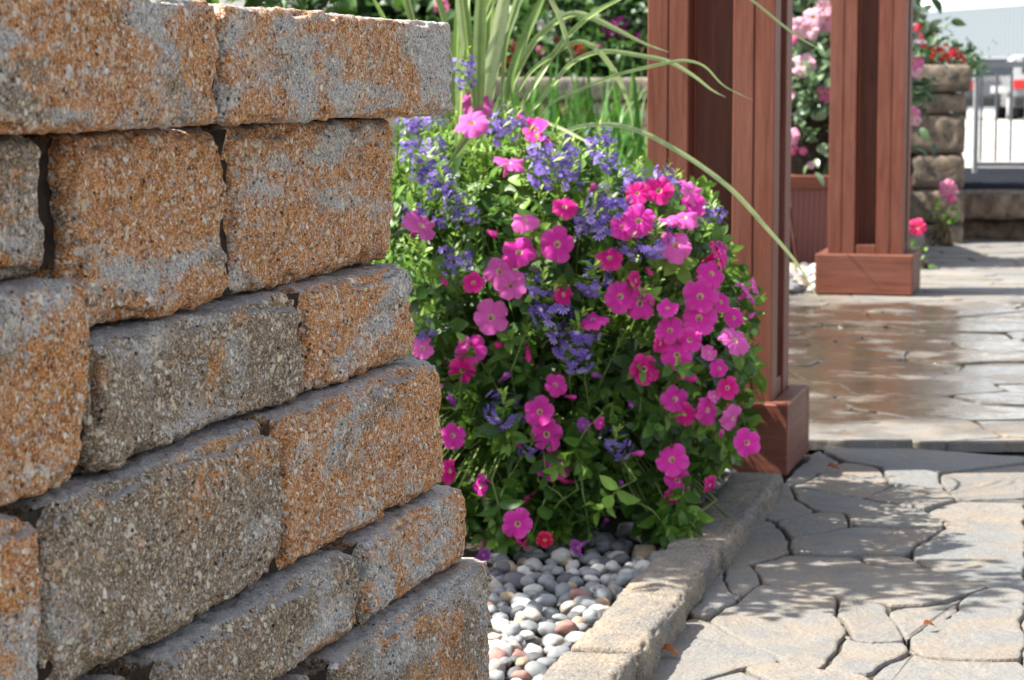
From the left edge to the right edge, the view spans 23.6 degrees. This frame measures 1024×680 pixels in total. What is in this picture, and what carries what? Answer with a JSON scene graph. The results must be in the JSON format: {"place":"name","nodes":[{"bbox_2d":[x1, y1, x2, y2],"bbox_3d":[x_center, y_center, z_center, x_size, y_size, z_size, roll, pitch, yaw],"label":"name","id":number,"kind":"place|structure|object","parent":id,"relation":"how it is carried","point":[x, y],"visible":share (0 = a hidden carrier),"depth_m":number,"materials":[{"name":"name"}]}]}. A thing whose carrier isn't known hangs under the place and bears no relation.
{"place":"outdoors","nodes":[
{"label":"outdoors","id":0,"kind":"place"},
{"bbox_2d":[219,0,794,80],"label":"sky","id":1,"kind":"structure","parent":0,"point":[238,3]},
{"bbox_2d":[436,483,888,679],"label":"garden bed","id":2,"kind":"object","parent":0,"point":[611,526],"depth_m":3.95,"materials":[{"name":"soil"}]},
{"bbox_2d":[205,0,370,263],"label":"shrub","id":3,"kind":"object","parent":2,"relation":"on","point":[346,7],"visible":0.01,"depth_m":3.52,"materials":[{"name":"green plant"}]},
{"bbox_2d":[371,92,522,560],"bbox_3d":[-0.142,-0.057,4.260,0.371,0.752,1.048,0,6,0],"label":"petunia plant","id":4,"kind":"object","parent":2,"relation":"on","point":[464,338],"visible":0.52,"depth_m":3.93,"materials":[{"name":"green plant"}]},
{"bbox_2d":[373,45,509,360],"bbox_3d":[-0.146,-0.247,4.259,0.328,0.524,0.907,0,6,0],"label":"fan flower plant","id":5,"kind":"object","parent":4,"relation":"on","point":[437,175],"visible":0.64,"depth_m":3.97,"materials":[{"name":"purple plant"}]},
{"bbox_2d":[488,634,507,640],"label":"pebble","id":6,"kind":"object","parent":2,"relation":"on","point":[504,637],"visible":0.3,"depth_m":3.29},
{"bbox_2d":[502,623,520,636],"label":"pebble","id":7,"kind":"object","parent":6,"relation":"on","point":[513,629],"visible":0.99,"depth_m":3.30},
{"bbox_2d":[489,647,508,659],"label":"pebble","id":8,"kind":"object","parent":2,"relation":"on","point":[496,653],"visible":0.62,"depth_m":3.17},
{"bbox_2d":[488,639,511,656],"bbox_3d":[-0.017,0.405,3.212,0.038,0.019,0.032,22,45,14],"label":"pebble","id":9,"kind":"object","parent":2,"relation":"on","point":[505,646],"visible":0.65,"depth_m":3.21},
{"bbox_2d":[491,553,509,564],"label":"pebble","id":10,"kind":"object","parent":2,"relation":"on","point":[496,557],"visible":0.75,"depth_m":3.82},
{"bbox_2d":[491,618,511,633],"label":"pebble","id":11,"kind":"object","parent":2,"relation":"on","point":[498,624],"visible":0.73,"depth_m":3.36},
{"bbox_2d":[495,561,510,573],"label":"pebble","id":12,"kind":"object","parent":2,"relation":"on","point":[502,567],"visible":0.99,"depth_m":3.71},
{"bbox_2d":[499,592,513,605],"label":"pebble","id":13,"kind":"object","parent":2,"relation":"on","point":[506,597],"visible":0.65,"depth_m":3.56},
{"bbox_2d":[503,571,524,590],"bbox_3d":[0.007,0.359,3.660,0.036,0.026,0.034,2,6,15],"label":"pebble","id":14,"kind":"object","parent":2,"relation":"on","point":[514,578],"visible":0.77,"depth_m":3.65,"materials":[{"name":"stone"}]},
{"bbox_2d":[511,670,530,679],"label":"pebble","id":15,"kind":"object","parent":2,"relation":"on","point":[523,674],"visible":0.91,"depth_m":3.10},
{"bbox_2d":[515,657,529,669],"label":"pebble","id":16,"kind":"object","parent":2,"relation":"on","point":[521,662],"visible":0.59,"depth_m":3.15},
{"bbox_2d":[519,620,538,633],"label":"pebble","id":17,"kind":"object","parent":2,"relation":"on","point":[532,626],"visible":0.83,"depth_m":3.36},
{"bbox_2d":[523,608,541,620],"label":"pebble","id":18,"kind":"object","parent":2,"relation":"on","point":[532,614],"visible":1,"depth_m":3.39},
{"bbox_2d":[521,643,544,654],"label":"pebble","id":19,"kind":"object","parent":2,"relation":"on","point":[529,647],"visible":0.69,"depth_m":3.25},
{"bbox_2d":[523,558,542,572],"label":"pebble","id":20,"kind":"object","parent":2,"relation":"on","point":[536,563],"visible":0.71,"depth_m":3.81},
{"bbox_2d":[523,583,542,591],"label":"pebble","id":21,"kind":"object","parent":2,"relation":"on","point":[535,587],"visible":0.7,"depth_m":3.61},
{"bbox_2d":[525,600,542,612],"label":"pebble","id":22,"kind":"object","parent":2,"relation":"on","point":[535,605],"visible":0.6,"depth_m":3.46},
{"bbox_2d":[524,652,543,661],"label":"pebble","id":23,"kind":"object","parent":2,"relation":"on","point":[533,656],"visible":0.55,"depth_m":3.19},
{"bbox_2d":[524,661,547,678],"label":"pebble","id":24,"kind":"object","parent":2,"relation":"on","point":[533,668],"visible":0.81,"depth_m":3.10,"materials":[{"name":"stone"}]},
{"bbox_2d":[433,345,648,514],"bbox_3d":[0.060,0.157,4.360,0.410,0.285,0.410,0,6,0],"label":"flower pot","id":25,"kind":"object","parent":2,"relation":"on","point":[466,450],"visible":0.03,"depth_m":4.24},
{"bbox_2d":[335,0,825,308],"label":"strap leaf plant","id":26,"kind":"object","parent":25,"relation":"in","point":[488,48],"visible":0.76,"depth_m":4.30,"materials":[{"name":"plant"}]},
{"bbox_2d":[483,114,728,461],"bbox_3d":[0.150,-0.117,4.222,0.392,0.544,0.849,0,6,0],"label":"fan flower plant","id":27,"kind":"object","parent":25,"relation":"in","point":[576,335],"visible":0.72,"depth_m":3.86,"materials":[{"name":"purple plant"}]},
{"bbox_2d":[445,107,639,556],"bbox_3d":[0.036,-0.018,4.269,0.343,0.781,1.067,0,6,0],"label":"petunia plant","id":28,"kind":"object","parent":2,"relation":"on","point":[548,496],"visible":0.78,"depth_m":3.89,"materials":[{"name":"green plant"}]},
{"bbox_2d":[485,99,633,289],"bbox_3d":[0.083,-0.251,4.255,0.254,0.333,0.862,0,6,0],"label":"fan flower plant","id":29,"kind":"object","parent":28,"relation":"on","point":[566,148],"visible":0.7,"depth_m":3.93,"materials":[{"name":"purple plant"}]},
{"bbox_2d":[535,594,556,606],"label":"pebble","id":30,"kind":"object","parent":2,"relation":"on","point":[546,600],"visible":0.71,"depth_m":3.52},
{"bbox_2d":[537,657,556,668],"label":"pebble","id":31,"kind":"object","parent":2,"relation":"on","point":[547,662],"visible":0.47,"depth_m":3.15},
{"bbox_2d":[542,577,557,594],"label":"pebble","id":32,"kind":"object","parent":2,"relation":"on","point":[549,584],"visible":0.63,"depth_m":3.63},
{"bbox_2d":[541,607,558,619],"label":"pebble","id":33,"kind":"object","parent":2,"relation":"on","point":[547,613],"visible":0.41,"depth_m":3.46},
{"bbox_2d":[538,621,564,637],"bbox_3d":[0.055,0.399,3.357,0.042,0.024,0.033,22,-1,-10],"label":"pebble","id":34,"kind":"object","parent":2,"relation":"on","point":[545,628],"visible":0.58,"depth_m":3.35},
{"bbox_2d":[543,634,564,646],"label":"pebble","id":35,"kind":"object","parent":2,"relation":"on","point":[555,640],"visible":0.67,"depth_m":3.27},
{"bbox_2d":[547,645,570,659],"bbox_3d":[0.062,0.411,3.220,0.036,0.021,0.028,-8,8,-43],"label":"pebble","id":36,"kind":"object","parent":2,"relation":"on","point":[556,652],"visible":0.66,"depth_m":3.21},
{"bbox_2d":[555,582,571,599],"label":"pebble","id":37,"kind":"object","parent":2,"relation":"on","point":[562,588],"visible":0.69,"depth_m":3.59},
{"bbox_2d":[558,557,572,568],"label":"pebble","id":38,"kind":"object","parent":2,"relation":"on","point":[563,563],"visible":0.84,"depth_m":3.82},
{"bbox_2d":[551,548,570,564],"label":"pebble","id":39,"kind":"object","parent":38,"relation":"on","point":[558,555],"visible":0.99,"depth_m":3.82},
{"bbox_2d":[555,619,576,635],"bbox_3d":[0.073,0.390,3.330,0.030,0.023,0.026,-7,-20,14],"label":"pebble","id":40,"kind":"object","parent":2,"relation":"on","point":[565,627],"visible":0.94,"depth_m":3.32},
{"bbox_2d":[557,572,575,583],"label":"pebble","id":41,"kind":"object","parent":2,"relation":"on","point":[565,577],"visible":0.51,"depth_m":3.70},
{"bbox_2d":[559,600,577,614],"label":"pebble","id":42,"kind":"object","parent":2,"relation":"on","point":[566,607],"visible":0.73,"depth_m":3.49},
{"bbox_2d":[568,631,584,642],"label":"pebble","id":43,"kind":"object","parent":2,"relation":"on","point":[575,636],"visible":0.43,"depth_m":3.29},
{"bbox_2d":[570,588,589,599],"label":"pebble","id":44,"kind":"object","parent":2,"relation":"on","point":[575,593],"visible":0.74,"depth_m":3.53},
{"bbox_2d":[577,599,597,608],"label":"pebble","id":45,"kind":"object","parent":2,"relation":"on","point":[587,603],"visible":0.52,"depth_m":3.48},
{"bbox_2d":[540,652,636,679],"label":"kerb stone","id":46,"kind":"object","parent":2,"relation":"on","point":[582,666],"visible":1,"depth_m":3.00,"materials":[{"name":"concrete"}]},
{"bbox_2d":[580,568,601,578],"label":"pebble","id":47,"kind":"object","parent":2,"relation":"on","point":[592,571],"visible":0.71,"depth_m":3.72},
{"bbox_2d":[582,552,601,565],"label":"pebble","id":48,"kind":"object","parent":2,"relation":"on","point":[587,558],"visible":0.65,"depth_m":3.82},
{"bbox_2d":[582,608,601,623],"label":"pebble","id":49,"kind":"object","parent":2,"relation":"on","point":[591,615],"visible":0.85,"depth_m":3.37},
{"bbox_2d":[594,587,612,604],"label":"pebble","id":50,"kind":"object","parent":2,"relation":"on","point":[604,592],"visible":0.66,"depth_m":3.56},
{"bbox_2d":[595,540,612,553],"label":"pebble","id":51,"kind":"object","parent":2,"relation":"on","point":[603,547],"visible":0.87,"depth_m":3.91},
{"bbox_2d":[488,475,726,653],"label":"gravel","id":52,"kind":"structure","parent":2,"relation":"on","point":[526,580],"depth_m":3.77,"materials":[{"name":"gravel"}]},
{"bbox_2d":[610,541,625,550],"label":"pebble","id":53,"kind":"object","parent":2,"relation":"on","point":[617,546],"visible":1,"depth_m":3.90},
{"bbox_2d":[612,553,629,566],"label":"pebble","id":54,"kind":"object","parent":2,"relation":"on","point":[621,559],"visible":0.76,"depth_m":3.83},
{"bbox_2d":[615,525,631,539],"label":"pebble","id":55,"kind":"object","parent":2,"relation":"on","point":[619,532],"visible":0.66,"depth_m":4.05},
{"bbox_2d":[616,572,633,586],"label":"pebble","id":56,"kind":"object","parent":2,"relation":"on","point":[624,579],"visible":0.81,"depth_m":3.62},
{"bbox_2d":[571,592,686,679],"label":"kerb stone","id":57,"kind":"object","parent":2,"relation":"on","point":[642,628],"visible":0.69,"depth_m":3.21,"materials":[{"name":"concrete"}]},
{"bbox_2d":[633,560,649,570],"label":"pebble","id":58,"kind":"object","parent":2,"relation":"on","point":[641,565],"visible":0.58,"depth_m":3.77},
{"bbox_2d":[631,544,656,558],"bbox_3d":[0.210,0.339,3.898,0.047,0.027,0.037,-22,17,-24],"label":"pebble","id":59,"kind":"object","parent":2,"relation":"on","point":[644,550],"visible":0.6,"depth_m":3.89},
{"bbox_2d":[554,156,768,549],"bbox_3d":[0.260,-0.011,4.276,0.367,0.635,1.001,1,6,7],"label":"petunia plant","id":60,"kind":"object","parent":2,"relation":"on","point":[706,354],"visible":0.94,"depth_m":3.90,"materials":[{"name":"pink plant"}]},
{"bbox_2d":[616,547,720,619],"bbox_3d":[0.234,0.397,3.609,0.099,0.124,0.382,1,6,13],"label":"kerb stone","id":61,"kind":"object","parent":2,"relation":"on","point":[688,575],"visible":0.31,"depth_m":3.59,"materials":[{"name":"concrete"}]},
{"bbox_2d":[667,472,783,574],"bbox_3d":[0.369,0.336,4.146,0.102,0.124,0.722,1,6,13],"label":"kerb stone","id":62,"kind":"object","parent":2,"relation":"on","point":[745,502],"visible":0.47,"depth_m":4.10,"materials":[{"name":"concrete"}]},
{"bbox_2d":[647,0,809,475],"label":"pergola post","id":63,"kind":"object","parent":2,"relation":"on","point":[740,144],"visible":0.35,"depth_m":4.71,"materials":[{"name":"brown wood"}]},
{"bbox_2d":[418,238,1023,451],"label":"wet terrace paving","id":64,"kind":"structure","parent":0,"point":[864,380],"depth_m":6.58,"materials":[{"name":"stone"}]},
{"bbox_2d":[391,80,556,257],"bbox_3d":[-0.230,-0.516,8.230,0.919,0.865,1.000,0,6,0],"label":"lily clump","id":65,"kind":"object","parent":64,"relation":"on","point":[495,108],"visible":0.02,"depth_m":8.20,"materials":[{"name":"green plant"}]},
{"bbox_2d":[356,77,646,166],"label":"garden wall","id":66,"kind":"structure","parent":64,"relation":"on","point":[568,85],"depth_m":9.52,"materials":[{"name":"concrete"}]},
{"bbox_2d":[462,53,644,160],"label":"lily clump","id":67,"kind":"object","parent":64,"relation":"on","point":[534,98],"visible":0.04,"depth_m":8.39,"materials":[{"name":"green plant"}]},
{"bbox_2d":[494,40,646,195],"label":"lily clump","id":68,"kind":"object","parent":64,"relation":"on","point":[553,115],"visible":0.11,"depth_m":8.09,"materials":[{"name":"green plant"}]},
{"bbox_2d":[533,36,646,164],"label":"lily clump","id":69,"kind":"object","parent":64,"relation":"on","point":[592,115],"visible":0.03,"depth_m":8.63,"materials":[{"name":"green plant"}]},
{"bbox_2d":[509,109,799,308],"bbox_3d":[0.242,-0.314,7.010,1.185,0.719,1.012,0,6,0],"label":"lily clump","id":70,"kind":"object","parent":64,"relation":"on","point":[623,157],"depth_m":6.99,"materials":[{"name":"green plant"}]},
{"bbox_2d":[790,174,912,264],"bbox_3d":[1.339,-0.496,10.003,0.506,0.366,0.506,0,6,0],"label":"planter box","id":71,"kind":"object","parent":64,"relation":"on","point":[809,210],"visible":0.22,"depth_m":9.78,"materials":[{"name":"brown wood"}]},
{"bbox_2d":[791,0,958,186],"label":"mandevilla","id":72,"kind":"object","parent":71,"relation":"in","point":[810,75],"visible":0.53,"depth_m":9.77,"materials":[{"name":"pink plant"}]},
{"bbox_2d":[815,0,920,295],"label":"pergola post","id":73,"kind":"object","parent":64,"relation":"on","point":[867,251],"visible":0.99,"depth_m":8.48,"materials":[{"name":"brown wood"}]},
{"bbox_2d":[909,233,924,252],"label":"edging stone","id":74,"kind":"object","parent":64,"relation":"on","point":[921,239],"visible":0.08,"depth_m":10.53,"materials":[{"name":"stone"}]},
{"bbox_2d":[909,64,970,243],"bbox_3d":[1.886,-0.896,11.823,0.593,0.851,1.173,1,6,8],"label":"stone planter","id":75,"kind":"object","parent":64,"relation":"on","point":[931,172],"visible":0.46,"depth_m":11.26,"materials":[{"name":"stone"}]},
{"bbox_2d":[912,22,996,92],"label":"geranium","id":76,"kind":"object","parent":75,"relation":"on","point":[930,51],"visible":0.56,"depth_m":11.45,"materials":[{"name":"red plant"}]},
{"bbox_2d":[941,37,991,83],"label":"ground cover","id":77,"kind":"object","parent":75,"relation":"on","point":[973,67],"visible":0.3,"depth_m":11.67,"materials":[{"name":"green plant"}]},
{"bbox_2d":[923,179,962,245],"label":"petunia plant","id":78,"kind":"object","parent":64,"relation":"on","point":[948,188],"visible":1,"depth_m":11.04,"materials":[{"name":"pink plant"}]},
{"bbox_2d":[961,219,1023,239],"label":"riser stone","id":79,"kind":"object","parent":64,"relation":"on","point":[1012,229],"visible":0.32,"depth_m":11.61,"materials":[{"name":"stone"}]},
{"bbox_2d":[962,189,1023,219],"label":"step stone","id":80,"kind":"object","parent":79,"relation":"on","point":[995,204],"visible":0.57,"depth_m":11.48,"materials":[{"name":"stone"}]},
{"bbox_2d":[790,109,829,262],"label":"flowering shrub","id":81,"kind":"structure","parent":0,"point":[799,162],"depth_m":9.88,"materials":[{"name":"plant"}]},
{"bbox_2d":[224,0,546,100],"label":"shrub","id":82,"kind":"object","parent":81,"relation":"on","point":[393,9],"visible":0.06,"depth_m":11.22,"materials":[{"name":"green plant"}]},
{"bbox_2d":[433,0,598,100],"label":"geranium","id":83,"kind":"object","parent":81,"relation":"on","point":[514,39],"visible":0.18,"depth_m":10.16,"materials":[{"name":"green plant"}]},
{"bbox_2d":[471,0,626,74],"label":"phlox","id":84,"kind":"object","parent":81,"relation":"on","point":[586,6],"visible":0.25,"depth_m":10.42,"materials":[{"name":"green plant"}]},
{"bbox_2d":[529,6,647,104],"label":"geranium","id":85,"kind":"object","parent":81,"relation":"on","point":[595,60],"visible":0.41,"depth_m":10.18,"materials":[{"name":"green plant"}]},
{"bbox_2d":[535,0,647,76],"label":"phlox","id":86,"kind":"object","parent":81,"relation":"on","point":[634,24],"visible":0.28,"depth_m":10.40,"materials":[{"name":"green plant"}]},
{"bbox_2d":[454,0,827,100],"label":"shrub","id":87,"kind":"object","parent":81,"relation":"on","point":[640,12],"depth_m":11.33,"materials":[{"name":"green plant"}]},
{"bbox_2d":[646,447,1023,679],"bbox_3d":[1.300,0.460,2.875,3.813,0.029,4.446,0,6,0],"label":"flagstone paving","id":88,"kind":"structure","parent":0,"point":[894,509],"depth_m":3.71,"materials":[{"name":"stone"}]},
{"bbox_3d":[-0.217,0.458,2.057,0.252,0.162,0.820,2,6,14],"label":"wall block","id":89,"kind":"object","parent":88,"relation":"on","visible":0},
{"bbox_2d":[18,13,356,679],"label":"joint soil","id":90,"kind":"structure","parent":89,"relation":"on","point":[44,192],"depth_m":1.58,"materials":[{"name":"soil"}]},
{"bbox_2d":[272,674,309,679],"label":"wall block","id":91,"kind":"structure","parent":89,"relation":"on","point":[293,677],"depth_m":1.90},
{"bbox_2d":[75,674,125,679],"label":"wall block","id":92,"kind":"structure","parent":91,"relation":"on","point":[98,677],"depth_m":1.59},
{"bbox_2d":[0,513,41,679],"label":"wall block","id":93,"kind":"structure","parent":92,"relation":"on","point":[20,585],"depth_m":1.45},
{"bbox_2d":[0,276,89,505],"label":"wall block","id":94,"kind":"structure","parent":93,"relation":"on","point":[44,340],"depth_m":1.50,"materials":[{"name":"stone"}]},
{"bbox_2d":[0,134,43,279],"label":"wall block","id":95,"kind":"structure","parent":94,"relation":"on","point":[21,239],"depth_m":1.52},
{"bbox_2d":[0,0,218,134],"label":"capstone","id":96,"kind":"object","parent":95,"relation":"on","point":[73,66],"visible":1,"depth_m":1.55,"materials":[{"name":"stone"}]},
{"bbox_2d":[84,549,358,679],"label":"wall block","id":97,"kind":"structure","parent":91,"relation":"on","point":[275,624],"depth_m":1.83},
{"bbox_2d":[0,419,283,679],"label":"wall block","id":98,"kind":"structure","parent":97,"relation":"on","point":[144,548],"depth_m":1.65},
{"bbox_2d":[78,291,304,472],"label":"wall block","id":99,"kind":"structure","parent":98,"relation":"on","point":[161,382],"depth_m":1.75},
{"bbox_2d":[10,127,229,326],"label":"wall block","id":100,"kind":"structure","parent":99,"relation":"on","point":[137,215],"depth_m":1.68,"materials":[{"name":"stone"}]},
{"bbox_2d":[285,557,491,679],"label":"wall block","id":101,"kind":"structure","parent":89,"relation":"on","point":[433,626],"depth_m":2.19,"materials":[{"name":"stone"}]},
{"bbox_2d":[319,484,466,625],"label":"wall block","id":102,"kind":"structure","parent":101,"relation":"on","point":[400,551],"depth_m":2.19,"materials":[{"name":"stone"}]},
{"bbox_2d":[227,356,443,569],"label":"wall block","id":103,"kind":"structure","parent":102,"relation":"on","point":[361,451],"depth_m":2.06,"materials":[{"name":"stone"}]},
{"bbox_2d":[256,263,415,390],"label":"wall block","id":104,"kind":"structure","parent":103,"relation":"on","point":[356,320],"depth_m":2.11,"materials":[{"name":"stone"}]},
{"bbox_2d":[178,118,393,297],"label":"wall block","id":105,"kind":"structure","parent":104,"relation":"on","point":[308,199],"depth_m":2.03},
{"bbox_2d":[208,3,453,125],"bbox_3d":[-0.263,-0.232,2.082,0.288,0.091,0.596,2,6,14],"label":"capstone","id":106,"kind":"object","parent":105,"relation":"on","point":[275,64],"visible":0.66,"depth_m":1.97,"materials":[{"name":"stone"}]},
{"bbox_2d":[792,0,965,102],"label":"shrub","id":107,"kind":"object","parent":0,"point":[937,4],"depth_m":12.24,"materials":[{"name":"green plant"}]},
{"bbox_2d":[961,168,1023,189],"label":"asphalt path","id":108,"kind":"structure","parent":0,"point":[998,178],"depth_m":13.60,"materials":[{"name":"asphalt"}]},
{"bbox_2d":[972,56,1023,172],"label":"metal gate","id":109,"kind":"structure","parent":108,"relation":"on","point":[976,164],"depth_m":14.53,"materials":[{"name":"metal"}]},
{"bbox_2d":[962,110,1023,167],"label":"parking lot","id":110,"kind":"structure","parent":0,"point":[988,127],"depth_m":26.67,"materials":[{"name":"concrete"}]},
{"bbox_2d":[956,57,1023,118],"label":"parked car","id":111,"kind":"object","parent":110,"relation":"on","point":[989,91],"visible":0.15,"depth_m":56.62,"materials":[{"name":"grey paint"}]},
{"bbox_2d":[998,55,1023,119],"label":"parked car","id":112,"kind":"object","parent":110,"relation":"on","point":[1018,87],"visible":0.7,"depth_m":54.40,"materials":[{"name":"white paint"}]},
{"label":"pebble","id":113,"kind":"object","parent":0,"visible":0},
{"bbox_2d":[489,669,504,679],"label":"pebble","id":114,"kind":"object","parent":113,"relation":"on","point":[495,674],"visible":0.83,"depth_m":3.06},
{"label":"terrace bed","id":115,"kind":"structure","parent":0,"visible":0},
{"bbox_2d":[909,218,939,269],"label":"petunia plant","id":116,"kind":"object","parent":115,"relation":"on","point":[917,226],"visible":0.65,"depth_m":9.63,"materials":[{"name":"pink plant"}]},
{"label":"ground","id":117,"kind":"structure","parent":0,"visible":0},
{"bbox_2d":[913,0,1023,110],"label":"warehouse","id":118,"kind":"structure","parent":117,"relation":"on","point":[1000,23],"depth_m":77.85,"materials":[{"name":"grey"}]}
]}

